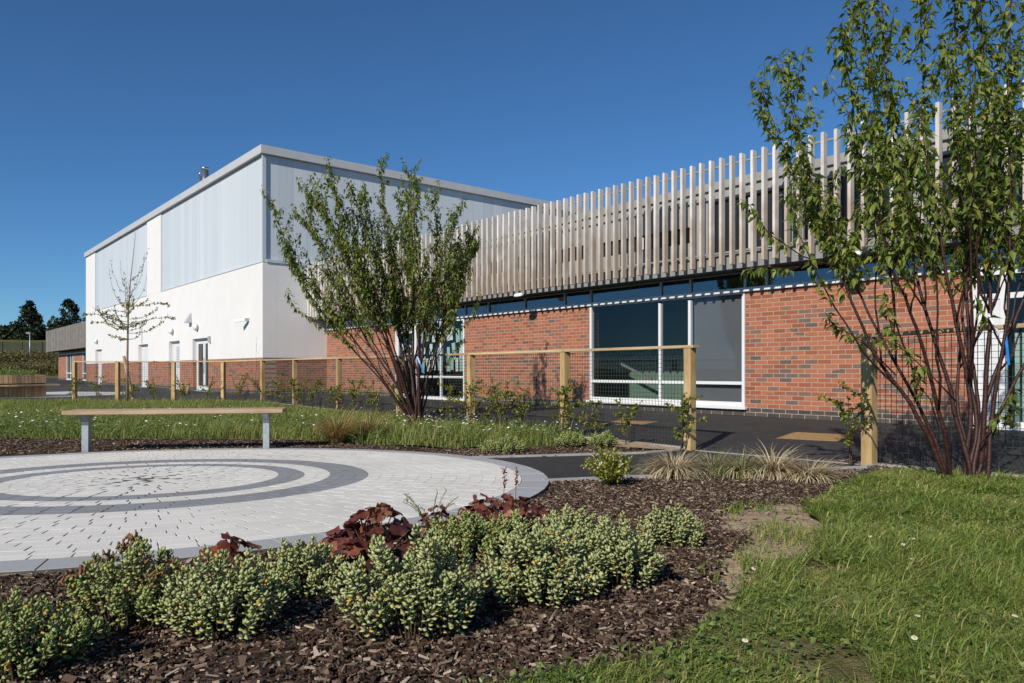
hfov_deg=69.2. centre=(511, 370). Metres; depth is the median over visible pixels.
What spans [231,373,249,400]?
hedge plant
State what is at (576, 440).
sedum clump
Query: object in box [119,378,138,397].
hedge plant
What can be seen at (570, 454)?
path kerb
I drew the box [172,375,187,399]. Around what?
hedge plant
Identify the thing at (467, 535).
sedum clump
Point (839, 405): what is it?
hedge plant
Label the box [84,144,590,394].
sports hall
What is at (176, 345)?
door
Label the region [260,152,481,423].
cherry tree
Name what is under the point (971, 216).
cherry tree
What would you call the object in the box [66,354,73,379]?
window
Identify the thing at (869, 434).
timber fence
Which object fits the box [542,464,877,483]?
path kerb
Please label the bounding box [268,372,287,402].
hedge plant
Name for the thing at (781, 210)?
upper window
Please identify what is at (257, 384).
hedge plant
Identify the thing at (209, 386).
hedge plant
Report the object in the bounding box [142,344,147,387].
door
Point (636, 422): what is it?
inspection cover
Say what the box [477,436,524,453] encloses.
sedum clump
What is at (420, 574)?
sedum clump
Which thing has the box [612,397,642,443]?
hedge plant
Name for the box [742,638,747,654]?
daisy
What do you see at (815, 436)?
inspection cover
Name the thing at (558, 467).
tarmac path
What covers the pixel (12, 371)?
planter shrub
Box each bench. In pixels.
[0,375,59,397]
[61,407,286,451]
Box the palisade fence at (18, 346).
[0,342,58,363]
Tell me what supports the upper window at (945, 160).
in the classroom block
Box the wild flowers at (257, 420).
[6,407,566,430]
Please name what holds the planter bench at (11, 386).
on the concrete strip
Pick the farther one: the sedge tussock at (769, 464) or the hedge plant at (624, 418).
the hedge plant at (624, 418)
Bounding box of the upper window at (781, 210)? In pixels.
[715,189,791,252]
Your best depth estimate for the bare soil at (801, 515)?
3.52 m
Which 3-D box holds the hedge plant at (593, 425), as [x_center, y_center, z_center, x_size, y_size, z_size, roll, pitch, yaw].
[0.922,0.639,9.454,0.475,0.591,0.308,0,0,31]
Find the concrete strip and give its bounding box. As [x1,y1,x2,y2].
[12,391,124,397]
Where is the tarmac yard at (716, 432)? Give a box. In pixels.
[1,378,1023,474]
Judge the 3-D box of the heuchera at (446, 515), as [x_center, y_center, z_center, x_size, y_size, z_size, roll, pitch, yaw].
[-0.320,0.678,3.211,0.253,0.204,0.238,0,0,0]
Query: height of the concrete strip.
0.010 m
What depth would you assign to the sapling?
20.73 m
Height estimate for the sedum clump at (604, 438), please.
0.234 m
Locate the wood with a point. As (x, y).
(50, 325)
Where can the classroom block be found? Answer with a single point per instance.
(665, 268)
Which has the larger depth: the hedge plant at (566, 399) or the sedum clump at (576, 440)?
the hedge plant at (566, 399)
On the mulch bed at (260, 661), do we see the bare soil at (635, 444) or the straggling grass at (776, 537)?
the straggling grass at (776, 537)
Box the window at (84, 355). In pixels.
[83,353,85,380]
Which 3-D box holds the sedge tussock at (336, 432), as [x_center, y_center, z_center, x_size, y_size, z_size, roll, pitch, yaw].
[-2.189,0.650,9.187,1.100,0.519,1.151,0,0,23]
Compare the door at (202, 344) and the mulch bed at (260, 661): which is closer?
the mulch bed at (260, 661)
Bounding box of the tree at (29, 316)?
[9,300,48,339]
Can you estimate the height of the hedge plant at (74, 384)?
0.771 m
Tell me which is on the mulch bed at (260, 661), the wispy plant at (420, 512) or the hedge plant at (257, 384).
the wispy plant at (420, 512)
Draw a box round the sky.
[0,0,1023,328]
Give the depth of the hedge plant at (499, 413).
10.96 m
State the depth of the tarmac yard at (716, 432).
10.11 m
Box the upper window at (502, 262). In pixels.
[491,262,502,273]
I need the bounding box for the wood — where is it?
[2,319,75,339]
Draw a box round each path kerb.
[458,448,684,457]
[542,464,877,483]
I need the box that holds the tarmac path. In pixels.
[488,450,860,478]
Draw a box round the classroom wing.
[46,321,85,380]
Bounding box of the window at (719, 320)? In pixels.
[586,274,746,409]
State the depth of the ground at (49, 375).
134.63 m
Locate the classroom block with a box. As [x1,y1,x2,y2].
[307,80,1023,430]
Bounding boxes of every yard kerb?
[257,401,683,449]
[695,450,860,464]
[877,463,1022,476]
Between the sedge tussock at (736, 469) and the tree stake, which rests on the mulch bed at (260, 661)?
the sedge tussock at (736, 469)
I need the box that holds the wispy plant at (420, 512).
[403,488,458,530]
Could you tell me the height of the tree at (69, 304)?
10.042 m
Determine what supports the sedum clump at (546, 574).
on the mulch bed at (260, 661)
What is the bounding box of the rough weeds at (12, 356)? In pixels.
[0,349,57,363]
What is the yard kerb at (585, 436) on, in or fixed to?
on the ground at (49, 375)
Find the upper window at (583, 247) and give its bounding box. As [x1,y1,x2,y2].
[524,247,583,267]
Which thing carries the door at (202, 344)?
in the sports hall
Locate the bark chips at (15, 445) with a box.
[0,437,663,457]
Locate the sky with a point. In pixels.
(111, 110)
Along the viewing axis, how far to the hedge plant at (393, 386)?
13.56 m
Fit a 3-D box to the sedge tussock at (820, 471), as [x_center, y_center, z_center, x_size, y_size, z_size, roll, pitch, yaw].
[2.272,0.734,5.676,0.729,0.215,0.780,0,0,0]
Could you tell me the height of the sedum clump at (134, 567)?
0.296 m
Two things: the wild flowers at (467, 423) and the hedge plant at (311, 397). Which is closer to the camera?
the wild flowers at (467, 423)
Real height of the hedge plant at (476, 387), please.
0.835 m
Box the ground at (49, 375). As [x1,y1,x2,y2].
[0,340,57,377]
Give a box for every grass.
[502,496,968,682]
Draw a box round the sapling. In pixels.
[81,233,175,400]
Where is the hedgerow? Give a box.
[0,324,50,339]
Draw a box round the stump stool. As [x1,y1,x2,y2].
[185,383,190,393]
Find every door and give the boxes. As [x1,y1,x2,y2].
[98,350,101,383]
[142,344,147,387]
[173,341,179,389]
[193,338,207,391]
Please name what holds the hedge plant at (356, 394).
on the lawn at (434, 445)
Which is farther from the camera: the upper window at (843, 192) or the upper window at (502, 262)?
the upper window at (502, 262)
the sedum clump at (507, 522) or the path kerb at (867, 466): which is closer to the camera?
the sedum clump at (507, 522)
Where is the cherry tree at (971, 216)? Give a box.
[735,0,1023,477]
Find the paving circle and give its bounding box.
[0,448,548,572]
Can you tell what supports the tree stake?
on the lawn at (434, 445)
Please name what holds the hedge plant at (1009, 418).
on the tarmac yard at (716, 432)
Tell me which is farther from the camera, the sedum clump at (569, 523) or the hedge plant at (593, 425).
the hedge plant at (593, 425)
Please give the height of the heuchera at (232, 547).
0.228 m
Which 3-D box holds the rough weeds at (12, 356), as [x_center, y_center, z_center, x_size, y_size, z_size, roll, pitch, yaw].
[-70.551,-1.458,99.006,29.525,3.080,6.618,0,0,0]
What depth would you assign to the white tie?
5.37 m
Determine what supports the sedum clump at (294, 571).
on the mulch bed at (260, 661)
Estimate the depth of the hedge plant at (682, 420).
8.18 m
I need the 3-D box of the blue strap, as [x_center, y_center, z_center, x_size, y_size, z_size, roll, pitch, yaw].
[3.582,-0.155,5.374,0.037,0.226,0.036,0,0,0]
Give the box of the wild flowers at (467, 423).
[375,414,577,431]
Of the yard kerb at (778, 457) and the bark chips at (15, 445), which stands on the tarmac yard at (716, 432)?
the yard kerb at (778, 457)
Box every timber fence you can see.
[72,345,698,450]
[856,323,1023,474]
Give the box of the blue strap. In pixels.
[1005,337,1009,364]
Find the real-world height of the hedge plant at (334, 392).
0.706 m
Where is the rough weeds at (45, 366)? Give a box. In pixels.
[0,360,57,374]
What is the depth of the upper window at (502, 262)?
18.43 m
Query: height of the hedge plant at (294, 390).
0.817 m
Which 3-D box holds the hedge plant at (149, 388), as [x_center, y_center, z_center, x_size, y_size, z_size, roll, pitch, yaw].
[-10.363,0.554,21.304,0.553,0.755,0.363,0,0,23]
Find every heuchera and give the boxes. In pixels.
[192,532,264,583]
[314,502,431,576]
[418,504,461,535]
[444,467,553,532]
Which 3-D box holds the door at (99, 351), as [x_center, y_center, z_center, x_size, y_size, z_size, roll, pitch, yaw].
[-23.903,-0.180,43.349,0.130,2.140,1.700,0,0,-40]
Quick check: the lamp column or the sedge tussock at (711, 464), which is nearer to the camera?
the sedge tussock at (711, 464)
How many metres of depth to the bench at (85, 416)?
8.19 m
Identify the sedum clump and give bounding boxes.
[0,585,102,682]
[56,529,189,640]
[148,544,291,642]
[254,535,344,599]
[328,523,491,645]
[417,510,501,568]
[470,517,606,608]
[475,508,532,546]
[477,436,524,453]
[531,503,607,557]
[553,431,584,447]
[565,510,666,593]
[587,430,617,447]
[635,503,704,548]
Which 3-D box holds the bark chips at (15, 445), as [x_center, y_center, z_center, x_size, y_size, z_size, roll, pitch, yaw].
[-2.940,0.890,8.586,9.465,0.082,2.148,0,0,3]
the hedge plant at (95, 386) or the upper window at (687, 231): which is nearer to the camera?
the upper window at (687, 231)
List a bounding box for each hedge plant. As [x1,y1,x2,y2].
[65,377,85,395]
[85,375,105,398]
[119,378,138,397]
[141,377,160,400]
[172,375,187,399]
[198,376,216,399]
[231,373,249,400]
[248,378,272,403]
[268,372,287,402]
[287,376,306,405]
[302,378,323,407]
[321,383,345,410]
[345,372,367,411]
[361,376,381,412]
[384,374,408,414]
[437,380,462,421]
[452,377,487,422]
[475,373,518,423]
[478,382,507,421]
[506,382,538,424]
[540,377,577,431]
[567,399,603,436]
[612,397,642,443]
[664,392,707,450]
[817,380,871,465]
[960,405,1021,442]
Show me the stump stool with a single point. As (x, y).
(188, 390)
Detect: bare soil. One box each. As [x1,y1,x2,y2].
[610,440,684,449]
[707,504,824,608]
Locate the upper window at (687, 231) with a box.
[603,230,689,256]
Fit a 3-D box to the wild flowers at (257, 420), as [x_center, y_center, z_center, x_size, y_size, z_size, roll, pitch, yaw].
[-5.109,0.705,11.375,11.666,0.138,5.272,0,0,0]
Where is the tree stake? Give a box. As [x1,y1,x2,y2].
[122,356,134,400]
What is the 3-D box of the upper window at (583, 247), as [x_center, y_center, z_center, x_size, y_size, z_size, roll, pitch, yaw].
[0.884,-2.560,16.919,0.055,0.240,2.240,0,0,-40]
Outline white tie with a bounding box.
[987,314,999,334]
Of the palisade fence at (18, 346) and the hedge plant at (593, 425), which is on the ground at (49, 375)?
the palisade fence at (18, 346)
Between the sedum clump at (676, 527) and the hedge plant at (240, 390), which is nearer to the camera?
the sedum clump at (676, 527)
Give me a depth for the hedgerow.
155.71 m
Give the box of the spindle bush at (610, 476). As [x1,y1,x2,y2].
[580,444,635,485]
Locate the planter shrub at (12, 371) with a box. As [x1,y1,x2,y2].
[0,368,36,374]
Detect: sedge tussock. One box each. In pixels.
[299,405,369,443]
[346,407,394,438]
[629,446,718,481]
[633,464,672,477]
[688,447,740,476]
[706,446,782,479]
[721,440,824,480]
[764,455,856,484]
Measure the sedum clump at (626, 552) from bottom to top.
0.296 m
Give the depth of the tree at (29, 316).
151.36 m
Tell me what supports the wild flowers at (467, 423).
on the lawn at (434, 445)
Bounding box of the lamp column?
[26,333,30,361]
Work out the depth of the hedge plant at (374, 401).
14.46 m
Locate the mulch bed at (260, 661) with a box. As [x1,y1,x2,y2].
[0,437,873,682]
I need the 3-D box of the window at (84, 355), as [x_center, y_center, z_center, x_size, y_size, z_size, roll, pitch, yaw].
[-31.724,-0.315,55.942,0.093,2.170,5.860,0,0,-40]
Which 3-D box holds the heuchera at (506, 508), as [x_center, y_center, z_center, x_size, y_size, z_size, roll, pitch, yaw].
[-0.047,0.617,3.499,0.542,0.345,0.563,0,0,0]
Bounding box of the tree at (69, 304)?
[49,298,80,327]
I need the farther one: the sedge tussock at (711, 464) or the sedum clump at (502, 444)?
the sedum clump at (502, 444)
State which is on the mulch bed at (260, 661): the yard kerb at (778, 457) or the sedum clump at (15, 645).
the sedum clump at (15, 645)
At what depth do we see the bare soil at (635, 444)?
8.77 m
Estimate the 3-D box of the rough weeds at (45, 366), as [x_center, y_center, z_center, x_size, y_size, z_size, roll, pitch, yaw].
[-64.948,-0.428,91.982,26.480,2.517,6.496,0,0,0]
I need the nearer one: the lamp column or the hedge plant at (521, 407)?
the hedge plant at (521, 407)
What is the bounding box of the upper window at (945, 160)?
[927,147,1022,221]
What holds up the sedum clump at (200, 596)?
on the mulch bed at (260, 661)
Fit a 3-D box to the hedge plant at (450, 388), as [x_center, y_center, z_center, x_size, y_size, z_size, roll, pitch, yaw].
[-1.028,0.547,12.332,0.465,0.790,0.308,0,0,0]
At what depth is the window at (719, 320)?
13.57 m
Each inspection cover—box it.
[602,420,657,424]
[778,432,848,440]
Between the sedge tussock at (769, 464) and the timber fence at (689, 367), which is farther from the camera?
the timber fence at (689, 367)
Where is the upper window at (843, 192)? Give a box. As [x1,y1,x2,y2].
[807,169,903,239]
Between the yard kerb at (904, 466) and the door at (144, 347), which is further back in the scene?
the door at (144, 347)
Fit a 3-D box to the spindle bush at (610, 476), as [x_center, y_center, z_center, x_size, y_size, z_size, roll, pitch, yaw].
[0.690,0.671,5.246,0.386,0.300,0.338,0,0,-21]
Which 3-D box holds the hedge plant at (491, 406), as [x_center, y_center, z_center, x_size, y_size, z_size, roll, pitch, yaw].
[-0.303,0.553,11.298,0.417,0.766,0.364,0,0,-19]
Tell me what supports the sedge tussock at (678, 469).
on the mulch bed at (260, 661)
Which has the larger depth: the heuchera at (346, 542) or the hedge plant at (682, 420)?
the hedge plant at (682, 420)
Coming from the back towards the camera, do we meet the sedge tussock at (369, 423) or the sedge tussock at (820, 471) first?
the sedge tussock at (369, 423)

